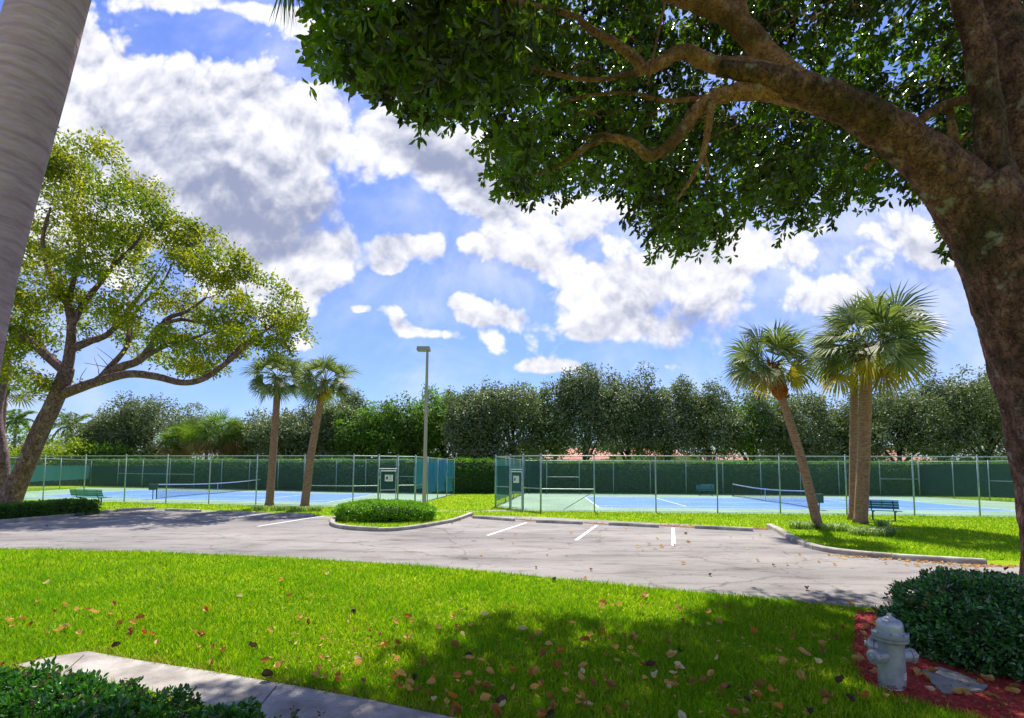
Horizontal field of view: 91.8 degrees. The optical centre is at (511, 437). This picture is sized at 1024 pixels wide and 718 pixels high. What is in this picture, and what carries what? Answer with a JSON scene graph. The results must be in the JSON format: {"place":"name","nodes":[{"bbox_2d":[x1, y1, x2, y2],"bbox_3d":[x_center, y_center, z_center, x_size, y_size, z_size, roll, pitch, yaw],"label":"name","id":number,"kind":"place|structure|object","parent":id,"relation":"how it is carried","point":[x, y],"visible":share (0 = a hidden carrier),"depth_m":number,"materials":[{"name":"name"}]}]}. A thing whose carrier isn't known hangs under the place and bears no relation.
{"place":"outdoors","nodes":[
{"label":"outdoors","id":0,"kind":"place"},
{"bbox_2d":[268,504,293,510],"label":"strappy grass","id":1,"kind":"structure","parent":0,"point":[280,507],"depth_m":26.39,"materials":[{"name":"green plant"}]},
{"bbox_2d":[0,0,1004,462],"label":"sky","id":2,"kind":"structure","parent":0,"point":[392,247],"materials":[{"name":"blue"}]},
{"bbox_2d":[0,509,1018,608],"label":"parking lot","id":3,"kind":"structure","parent":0,"point":[731,564],"depth_m":14.41,"materials":[{"name":"grey asphalt"}]},
{"bbox_2d":[0,507,154,522],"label":"kerb","id":4,"kind":"structure","parent":3,"relation":"on","point":[61,516],"depth_m":22.27,"materials":[{"name":"grey concrete"}]},
{"bbox_2d":[165,508,201,511],"bbox_3d":[-17.032,3.780,25.684,2.146,0.130,0.225,-1,-4,14],"label":"wheel stop","id":5,"kind":"object","parent":3,"relation":"on","point":[184,510],"visible":1,"depth_m":25.56,"materials":[{"name":"grey concrete"}]},
{"bbox_2d":[217,510,255,513],"bbox_3d":[-13.742,3.736,24.729,2.258,0.130,0.225,-1,-4,16],"label":"wheel stop","id":6,"kind":"object","parent":3,"relation":"on","point":[236,512],"visible":0.98,"depth_m":24.61,"materials":[{"name":"grey concrete"}]},
{"bbox_2d":[275,512,314,515],"bbox_3d":[-10.387,3.690,23.721,2.022,0.130,0.225,-1,-4,12],"label":"wheel stop","id":7,"kind":"object","parent":3,"relation":"on","point":[293,514],"visible":1,"depth_m":23.62,"materials":[{"name":"grey concrete"}]},
{"bbox_2d":[92,515,674,544],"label":"parking lines","id":8,"kind":"object","parent":3,"relation":"on","point":[673,534],"visible":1,"depth_m":19.00,"materials":[{"name":"paint"}]},
{"bbox_2d":[330,512,472,530],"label":"kerb","id":9,"kind":"structure","parent":3,"relation":"on","point":[333,523],"depth_m":18.88,"materials":[{"name":"grey concrete"}]},
{"bbox_2d":[472,515,514,520],"bbox_3d":[-0.842,3.651,22.385,2.213,0.130,0.225,-2,-4,32],"label":"wheel stop","id":10,"kind":"object","parent":3,"relation":"on","point":[493,518],"visible":1,"depth_m":22.27,"materials":[{"name":"grey concrete"}]},
{"bbox_2d":[536,519,582,523],"bbox_3d":[1.994,3.579,20.992,1.983,0.130,0.225,-1,-4,18],"label":"wheel stop","id":11,"kind":"object","parent":3,"relation":"on","point":[558,521],"visible":1,"depth_m":20.90,"materials":[{"name":"grey concrete"}]},
{"bbox_2d":[609,522,658,527],"bbox_3d":[4.909,3.535,20.059,1.970,0.130,0.225,-1,-4,22],"label":"wheel stop","id":12,"kind":"object","parent":3,"relation":"on","point":[633,524],"visible":1,"depth_m":19.95,"materials":[{"name":"grey concrete"}]},
{"bbox_2d":[265,514,1017,717],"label":"leaf litter","id":13,"kind":"object","parent":3,"relation":"on","point":[907,560],"visible":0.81,"depth_m":6.31,"materials":[{"name":"brown plant"}]},
{"bbox_2d":[695,525,752,530],"bbox_3d":[8.121,3.488,19.060,2.054,0.130,0.225,-1,-4,24],"label":"wheel stop","id":14,"kind":"object","parent":3,"relation":"on","point":[724,528],"visible":1,"depth_m":18.99,"materials":[{"name":"grey concrete"}]},
{"bbox_2d":[0,485,1020,717],"bbox_3d":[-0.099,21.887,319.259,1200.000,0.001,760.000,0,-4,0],"label":"lawn","id":15,"kind":"structure","parent":0,"point":[1007,562],"depth_m":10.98,"materials":[{"name":"green plant"}]},
{"bbox_2d":[0,306,35,488],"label":"shade tree","id":16,"kind":"object","parent":15,"relation":"on","point":[5,469],"visible":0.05,"depth_m":31.71,"materials":[{"name":"green plant"}]},
{"bbox_2d":[3,367,36,429],"bbox_3d":[-35.507,-0.578,34.459,3.786,9.743,3.667,4,-5,-44],"label":"cabbage palm","id":17,"kind":"object","parent":15,"relation":"on","point":[13,397],"visible":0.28,"depth_m":35.00,"materials":[{"name":"green plant"}]},
{"bbox_2d":[5,409,37,451],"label":"feather palm","id":18,"kind":"object","parent":15,"relation":"on","point":[18,419],"visible":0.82,"depth_m":71.76,"materials":[{"name":"green plant"}]},
{"bbox_2d":[5,422,58,450],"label":"tall shrub","id":19,"kind":"object","parent":15,"relation":"on","point":[19,439],"visible":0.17,"depth_m":63.33,"materials":[{"name":"green plant"}]},
{"bbox_2d":[8,441,55,484],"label":"tall shrub","id":20,"kind":"object","parent":15,"relation":"on","point":[12,454],"visible":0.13,"depth_m":57.62,"materials":[{"name":"green plant"}]},
{"bbox_2d":[0,497,101,518],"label":"hedge","id":21,"kind":"object","parent":15,"relation":"on","point":[24,509],"visible":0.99,"depth_m":22.06,"materials":[{"name":"green plant"}]},
{"bbox_2d":[10,457,91,490],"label":"chain link fence","id":22,"kind":"object","parent":15,"relation":"on","point":[72,471],"visible":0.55,"depth_m":49.82,"materials":[{"name":"green metal"}]},
{"bbox_2d":[14,433,95,481],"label":"tall shrub","id":23,"kind":"object","parent":15,"relation":"on","point":[60,451],"visible":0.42,"depth_m":58.92,"materials":[{"name":"green plant"}]},
{"bbox_2d":[50,412,92,441],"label":"feather palm","id":24,"kind":"object","parent":15,"relation":"on","point":[63,425],"visible":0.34,"depth_m":71.32,"materials":[{"name":"green plant"}]},
{"bbox_2d":[47,434,114,465],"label":"tall shrub","id":25,"kind":"object","parent":15,"relation":"on","point":[88,444],"visible":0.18,"depth_m":60.43,"materials":[{"name":"green plant"}]},
{"bbox_2d":[6,691,163,717],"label":"planting soil","id":26,"kind":"structure","parent":15,"relation":"on","point":[95,716],"depth_m":4.84,"materials":[{"name":"brown soil"}]},
{"bbox_2d":[0,0,304,371],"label":"royal palm","id":27,"kind":"object","parent":26,"relation":"on","point":[40,41],"visible":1,"depth_m":3.04,"materials":[{"name":"grey plant"}]},
{"bbox_2d":[0,655,325,717],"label":"ground cover","id":28,"kind":"object","parent":26,"relation":"on","point":[26,692],"visible":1,"depth_m":4.36,"materials":[{"name":"green plant"}]},
{"bbox_2d":[70,489,108,504],"bbox_3d":[-25.593,3.620,30.114,2.637,0.922,0.613,-1,-4,16],"label":"park bench","id":29,"kind":"object","parent":15,"relation":"on","point":[82,493],"visible":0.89,"depth_m":29.90,"materials":[{"name":"metal"}]},
{"bbox_2d":[54,403,157,461],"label":"oak tree","id":30,"kind":"object","parent":15,"relation":"on","point":[93,431],"visible":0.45,"depth_m":63.94,"materials":[{"name":"green plant"}]},
{"bbox_2d":[77,439,141,461],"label":"tall shrub","id":31,"kind":"object","parent":15,"relation":"on","point":[110,450],"visible":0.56,"depth_m":61.26,"materials":[{"name":"green plant"}]},
{"bbox_2d":[80,390,212,461],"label":"oak tree","id":32,"kind":"object","parent":15,"relation":"on","point":[150,408],"visible":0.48,"depth_m":65.45,"materials":[{"name":"green plant"}]},
{"bbox_2d":[0,126,320,502],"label":"shade tree","id":33,"kind":"object","parent":15,"relation":"on","point":[59,388],"visible":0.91,"depth_m":28.30,"materials":[{"name":"green plant"}]},
{"bbox_2d":[152,426,194,461],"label":"fan palm","id":34,"kind":"object","parent":15,"relation":"on","point":[165,451],"visible":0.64,"depth_m":61.12,"materials":[{"name":"green plant"}]},
{"bbox_2d":[158,417,210,458],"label":"fan palm","id":35,"kind":"object","parent":15,"relation":"on","point":[177,429],"visible":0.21,"depth_m":62.35,"materials":[{"name":"green plant"}]},
{"bbox_2d":[178,416,231,459],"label":"fan palm","id":36,"kind":"object","parent":15,"relation":"on","point":[191,437],"visible":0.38,"depth_m":60.68,"materials":[{"name":"green plant"}]},
{"bbox_2d":[193,405,248,461],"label":"fan palm","id":37,"kind":"object","parent":15,"relation":"on","point":[210,420],"visible":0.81,"depth_m":59.97,"materials":[{"name":"green plant"}]},
{"bbox_2d":[2,645,462,717],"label":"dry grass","id":38,"kind":"structure","parent":15,"relation":"on","point":[202,667],"depth_m":5.39,"materials":[{"name":"green plant"}]},
{"bbox_2d":[17,651,453,717],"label":"walkway","id":39,"kind":"structure","parent":15,"relation":"on","point":[229,689],"depth_m":5.16,"materials":[{"name":"concrete"}]},
{"bbox_2d":[214,422,259,461],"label":"fan palm","id":40,"kind":"object","parent":15,"relation":"on","point":[230,449],"visible":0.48,"depth_m":60.94,"materials":[{"name":"green plant"}]},
{"bbox_2d":[24,488,452,506],"bbox_3d":[-25.212,4.795,41.843,41.796,0.001,19.217,0,-4,11],"label":"court surround","id":41,"kind":"object","parent":15,"relation":"on","point":[383,495],"visible":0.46,"depth_m":38.13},
{"bbox_2d":[11,454,354,505],"bbox_3d":[-24.277,2.659,32.271,30.602,3.115,0.082,0,-4,12],"label":"chain link fence","id":42,"kind":"object","parent":41,"relation":"on","point":[167,475],"visible":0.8,"depth_m":31.37,"materials":[{"name":"green metal"}]},
{"bbox_2d":[44,490,372,501],"bbox_3d":[-24.121,4.705,40.352,26.828,0.001,10.434,-1,-4,12],"label":"court playing surface","id":43,"kind":"object","parent":41,"relation":"on","point":[259,495],"visible":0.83,"depth_m":39.08,"materials":[{"name":"blue paint"}]},
{"bbox_2d":[156,479,261,498],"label":"tennis net","id":44,"kind":"object","parent":43,"relation":"on","point":[193,493],"visible":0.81,"depth_m":40.48,"materials":[{"name":"black fabric"}]},
{"bbox_2d":[90,459,426,492],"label":"chain link fence","id":45,"kind":"object","parent":41,"relation":"on","point":[148,470],"visible":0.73,"depth_m":53.67,"materials":[{"name":"green metal"}]},
{"bbox_2d":[354,454,379,499],"bbox_3d":[-8.662,2.563,29.552,1.545,3.115,0.112,2,-4,-32],"label":"chain link fence","id":46,"kind":"object","parent":41,"relation":"on","point":[378,456],"visible":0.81,"depth_m":29.77,"materials":[{"name":"green"}]},
{"bbox_2d":[379,456,397,499],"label":"court gate","id":47,"kind":"structure","parent":46,"relation":"attached to","point":[387,480],"depth_m":30.23,"materials":[{"name":"green metal"}]},
{"bbox_2d":[397,455,416,500],"bbox_3d":[-6.545,2.650,30.816,1.239,3.115,0.112,2,-4,-30],"label":"chain link fence","id":48,"kind":"object","parent":41,"relation":"on","point":[398,476],"visible":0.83,"depth_m":30.80,"materials":[{"name":"green"}]},
{"bbox_2d":[214,417,279,459],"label":"oak tree","id":49,"kind":"object","parent":15,"relation":"on","point":[244,448],"visible":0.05,"depth_m":64.17,"materials":[{"name":"green plant"}]},
{"bbox_2d":[239,350,311,505],"bbox_3d":[-14.045,-0.614,29.386,4.163,9.424,3.822,0,-4,0],"label":"cabbage palm","id":50,"kind":"object","parent":15,"relation":"on","point":[278,388],"visible":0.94,"depth_m":29.23,"materials":[{"name":"green plant"}]},
{"bbox_2d":[233,406,332,462],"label":"oak tree","id":51,"kind":"object","parent":15,"relation":"on","point":[260,432],"visible":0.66,"depth_m":59.18,"materials":[{"name":"green plant"}]},
{"bbox_2d":[289,353,361,506],"bbox_3d":[-10.514,-0.407,27.908,4.087,8.918,3.939,0,-4,0],"label":"cabbage palm","id":52,"kind":"object","parent":15,"relation":"on","point":[322,392],"visible":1,"depth_m":28.03,"materials":[{"name":"green plant"}]},
{"bbox_2d":[289,400,363,462],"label":"oak tree","id":53,"kind":"object","parent":15,"relation":"on","point":[329,413],"visible":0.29,"depth_m":59.88,"materials":[{"name":"green plant"}]},
{"bbox_2d":[328,387,372,457],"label":"oak tree","id":54,"kind":"object","parent":15,"relation":"on","point":[352,398],"visible":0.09,"depth_m":69.40,"materials":[{"name":"green plant"}]},
{"bbox_2d":[326,399,406,462],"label":"oak tree","id":55,"kind":"object","parent":15,"relation":"on","point":[366,434],"visible":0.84,"depth_m":58.38,"materials":[{"name":"green plant"}]},
{"bbox_2d":[329,498,437,521],"bbox_3d":[-5.684,3.192,22.122,4.723,0.978,2.626,0,-4,0],"label":"shrub","id":56,"kind":"object","parent":15,"relation":"on","point":[374,509],"visible":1,"depth_m":21.27,"materials":[{"name":"green plant"}]},
{"bbox_2d":[356,383,441,462],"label":"oak tree","id":57,"kind":"object","parent":15,"relation":"on","point":[410,426],"visible":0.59,"depth_m":60.21,"materials":[{"name":"green plant"}]},
{"bbox_2d":[401,409,443,461],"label":"oak tree","id":58,"kind":"object","parent":15,"relation":"on","point":[428,445],"visible":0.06,"depth_m":64.58,"materials":[{"name":"green plant"}]},
{"bbox_2d":[416,346,430,502],"bbox_3d":[-5.234,-0.621,29.007,0.780,9.436,0.420,0,-4,0],"label":"street lamp","id":59,"kind":"object","parent":15,"relation":"on","point":[427,349],"visible":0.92,"depth_m":28.97,"materials":[{"name":"grey metal"}]},
{"bbox_2d":[414,456,454,500],"bbox_3d":[-5.612,3.043,37.171,0.197,3.115,12.473,0,-4,5],"label":"chain link fence","id":60,"kind":"object","parent":15,"relation":"on","point":[438,471],"visible":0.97,"depth_m":36.95,"materials":[{"name":"green fabric"}]},
{"bbox_2d":[401,382,479,462],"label":"oak tree","id":61,"kind":"object","parent":15,"relation":"on","point":[439,408],"visible":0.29,"depth_m":62.11,"materials":[{"name":"green plant"}]},
{"bbox_2d":[0,548,922,717],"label":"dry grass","id":62,"kind":"structure","parent":15,"relation":"on","point":[446,635],"depth_m":6.97,"materials":[{"name":"brown plant"}]},
{"bbox_2d":[437,385,521,462],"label":"oak tree","id":63,"kind":"object","parent":15,"relation":"on","point":[470,439],"visible":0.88,"depth_m":56.16,"materials":[{"name":"green plant"}]},
{"bbox_2d":[8,436,1006,463],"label":"distant tree belt","id":64,"kind":"object","parent":15,"relation":"on","point":[56,441],"depth_m":106.56,"materials":[{"name":"green plant"}]},
{"bbox_2d":[461,375,561,462],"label":"oak tree","id":65,"kind":"object","parent":15,"relation":"on","point":[525,403],"visible":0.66,"depth_m":57.17,"materials":[{"name":"green plant"}]},
{"bbox_2d":[29,456,1008,495],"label":"hedge","id":66,"kind":"object","parent":15,"relation":"on","point":[472,477],"visible":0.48,"depth_m":46.22,"materials":[{"name":"green plant"}]},
{"bbox_2d":[510,381,600,462],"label":"oak tree","id":67,"kind":"object","parent":15,"relation":"on","point":[566,447],"visible":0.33,"depth_m":59.69,"materials":[{"name":"green plant"}]},
{"bbox_2d":[528,362,639,463],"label":"oak tree","id":68,"kind":"object","parent":15,"relation":"on","point":[585,390],"visible":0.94,"depth_m":57.97,"materials":[{"name":"green plant"}]},
{"bbox_2d":[585,361,671,463],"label":"oak tree","id":69,"kind":"object","parent":15,"relation":"on","point":[632,389],"visible":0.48,"depth_m":59.48,"materials":[{"name":"green plant"}]},
{"bbox_2d":[294,0,1023,574],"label":"shade tree","id":70,"kind":"object","parent":15,"relation":"on","point":[446,64],"visible":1,"depth_m":8.17,"materials":[{"name":"green plant"}]},
{"bbox_2d":[618,373,720,460],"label":"oak tree","id":71,"kind":"object","parent":15,"relation":"on","point":[672,424],"visible":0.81,"depth_m":58.38,"materials":[{"name":"green plant"}]},
{"bbox_2d":[661,375,769,463],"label":"oak tree","id":72,"kind":"object","parent":15,"relation":"on","point":[712,400],"visible":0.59,"depth_m":58.56,"materials":[{"name":"green plant"}]},
{"bbox_2d":[527,460,919,495],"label":"chain link fence","id":73,"kind":"object","parent":15,"relation":"on","point":[722,461],"visible":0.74,"depth_m":44.69,"materials":[{"name":"green metal"}]},
{"bbox_2d":[724,707,740,716],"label":"fallen leaf","id":74,"kind":"object","parent":15,"relation":"on","point":[733,712],"visible":1,"depth_m":4.54,"materials":[{"name":"brown plant"}]},
{"bbox_2d":[707,390,802,462],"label":"oak tree","id":75,"kind":"object","parent":15,"relation":"on","point":[753,450],"visible":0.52,"depth_m":59.04,"materials":[{"name":"green plant"}]},
{"bbox_2d":[496,493,1015,516],"bbox_3d":[18.218,4.564,34.873,37.344,0.001,18.999,0,-4,5],"label":"court surround","id":76,"kind":"object","parent":15,"relation":"on","point":[561,501],"visible":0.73,"depth_m":31.54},
{"bbox_2d":[495,455,510,507],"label":"chain link fence","id":77,"kind":"object","parent":76,"relation":"on","point":[503,475],"visible":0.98,"depth_m":29.36,"materials":[{"name":"green metal"}]},
{"bbox_2d":[509,456,521,508],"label":"court gate","id":78,"kind":"structure","parent":77,"relation":"attached to","point":[516,481],"depth_m":28.43,"materials":[{"name":"green"}]},
{"bbox_2d":[494,457,525,504],"bbox_3d":[0.100,3.116,37.945,0.145,3.115,16.406,0,-4,8],"label":"chain link fence","id":79,"kind":"object","parent":76,"relation":"on","point":[500,462],"visible":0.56,"depth_m":34.82,"materials":[{"name":"green"}]},
{"bbox_2d":[522,454,541,510],"bbox_3d":[1.105,2.480,27.481,0.136,3.115,1.524,3,-5,-41],"label":"chain link fence","id":80,"kind":"object","parent":76,"relation":"on","point":[533,473],"visible":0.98,"depth_m":27.52,"materials":[{"name":"green"}]},
{"bbox_2d":[586,497,1012,510],"bbox_3d":[17.405,4.525,34.355,24.011,0.001,11.163,0,-4,3],"label":"court playing surface","id":81,"kind":"object","parent":76,"relation":"on","point":[628,502],"visible":0.67,"depth_m":32.94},
{"bbox_2d":[732,483,807,507],"bbox_3d":[18.082,4.034,35.378,0.090,1.130,12.652,0,-4,4],"label":"tennis net","id":82,"kind":"object","parent":81,"relation":"on","point":[774,494],"visible":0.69,"depth_m":35.06,"materials":[{"name":"black fabric"}]},
{"bbox_2d":[584,496,1014,510],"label":"court lines","id":83,"kind":"object","parent":81,"relation":"on","point":[774,502],"visible":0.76,"depth_m":30.12,"materials":[{"name":"white paint"}]},
{"bbox_2d":[721,318,823,528],"bbox_3d":[10.406,-0.665,19.832,3.828,8.637,3.720,-2,-4,35],"label":"cabbage palm","id":84,"kind":"object","parent":15,"relation":"on","point":[772,377],"visible":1,"depth_m":19.62,"materials":[{"name":"green plant"}]},
{"bbox_2d":[542,454,1015,516],"bbox_3d":[14.142,2.439,25.849,25.252,3.115,0.081,0,-4,5],"label":"chain link fence","id":85,"kind":"object","parent":15,"relation":"on","point":[845,479],"visible":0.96,"depth_m":25.91,"materials":[{"name":"green metal"}]},
{"bbox_2d":[746,389,849,464],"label":"oak tree","id":86,"kind":"object","parent":15,"relation":"on","point":[803,423],"visible":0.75,"depth_m":57.80,"materials":[{"name":"green plant"}]},
{"bbox_2d":[788,520,818,528],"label":"strappy grass","id":87,"kind":"structure","parent":15,"relation":"on","point":[803,525],"depth_m":19.40,"materials":[{"name":"green plant"}]},
{"bbox_2d":[807,292,895,519],"bbox_3d":[16.527,-1.706,23.716,4.347,11.200,4.307,2,-4,-21],"label":"cabbage palm","id":88,"kind":"object","parent":15,"relation":"on","point":[853,440],"visible":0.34,"depth_m":23.27,"materials":[{"name":"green plant"}]},
{"bbox_2d":[806,397,903,464],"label":"oak tree","id":89,"kind":"object","parent":15,"relation":"on","point":[844,440],"visible":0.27,"depth_m":59.39,"materials":[{"name":"green plant"}]},
{"bbox_2d":[847,525,901,536],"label":"strappy grass","id":90,"kind":"structure","parent":15,"relation":"on","point":[872,530],"depth_m":17.49,"materials":[{"name":"green plant"}]},
{"bbox_2d":[766,523,986,564],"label":"kerb","id":91,"kind":"structure","parent":15,"relation":"on","point":[814,546],"depth_m":13.21,"materials":[{"name":"grey concrete"}]},
{"bbox_2d":[802,279,952,524],"bbox_3d":[15.516,-1.448,21.537,5.818,10.412,5.648,0,-4,0],"label":"cabbage palm","id":92,"kind":"object","parent":15,"relation":"on","point":[903,328],"visible":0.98,"depth_m":21.08,"materials":[{"name":"green plant"}]},
{"bbox_2d":[869,500,902,520],"bbox_3d":[17.094,3.366,22.820,1.270,0.922,0.613,-1,-4,25],"label":"park bench","id":93,"kind":"object","parent":15,"relation":"on","point":[890,504],"visible":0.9,"depth_m":22.95,"materials":[{"name":"metal"}]},
{"bbox_2d":[835,379,963,464],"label":"oak tree","id":94,"kind":"object","parent":15,"relation":"on","point":[897,412],"visible":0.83,"depth_m":55.77,"materials":[{"name":"green plant"}]},
{"bbox_2d":[851,609,1023,717],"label":"mulch bed","id":95,"kind":"object","parent":15,"relation":"on","point":[970,699],"visible":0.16,"depth_m":5.18,"materials":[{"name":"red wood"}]},
{"bbox_2d":[864,613,918,690],"bbox_3d":[4.064,2.296,5.291,0.521,0.800,0.387,-1,-4,23],"label":"fire hydrant","id":96,"kind":"object","parent":95,"relation":"on","point":[888,655],"visible":0.98,"depth_m":5.23,"materials":[{"name":"silver metal"}]},
{"bbox_2d":[871,565,1023,681],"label":"shrub","id":97,"kind":"object","parent":95,"relation":"on","point":[973,618],"visible":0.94,"depth_m":5.84,"materials":[{"name":"green plant"}]},
{"bbox_2d":[922,667,987,693],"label":"concrete slab","id":98,"kind":"structure","parent":95,"relation":"on","point":[940,677],"depth_m":5.31,"materials":[{"name":"grey concrete"}]},
{"bbox_2d":[875,376,1004,463],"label":"oak tree","id":99,"kind":"object","parent":15,"relation":"on","point":[957,416],"visible":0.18,"depth_m":57.19,"materials":[{"name":"green plant"}]},
{"bbox_2d":[909,363,1006,463],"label":"oak tree","id":100,"kind":"object","parent":15,"relation":"on","point":[984,390],"visible":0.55,"depth_m":55.62,"materials":[{"name":"green plant"}]},
{"bbox_2d":[919,460,1014,500],"bbox_3d":[36.511,3.320,38.592,0.127,3.115,9.608,1,-4,-12],"label":"chain link fence","id":101,"kind":"object","parent":15,"relation":"on","point":[965,474],"visible":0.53,"depth_m":39.61,"materials":[{"name":"green"}]},
{"bbox_2d":[965,364,1006,461],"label":"oak tree","id":102,"kind":"object","parent":15,"relation":"on","point":[978,374],"visible":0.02,"depth_m":60.19,"materials":[{"name":"green plant"}]},
{"bbox_2d":[542,448,616,463],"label":"house","id":103,"kind":"structure","parent":0,"point":[580,457],"depth_m":76.44,"materials":[{"name":"paint"}]},
{"bbox_2d":[615,448,698,463],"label":"house","id":104,"kind":"structure","parent":0,"point":[620,457],"depth_m":71.41,"materials":[{"name":"paint"}]},
{"bbox_2d":[819,522,849,531],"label":"strappy grass","id":105,"kind":"structure","parent":0,"point":[838,526],"depth_m":18.79,"materials":[{"name":"green plant"}]},
{"bbox_2d":[868,519,892,526],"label":"strappy grass","id":106,"kind":"structure","parent":0,"point":[879,522],"depth_m":20.32,"materials":[{"name":"green plant"}]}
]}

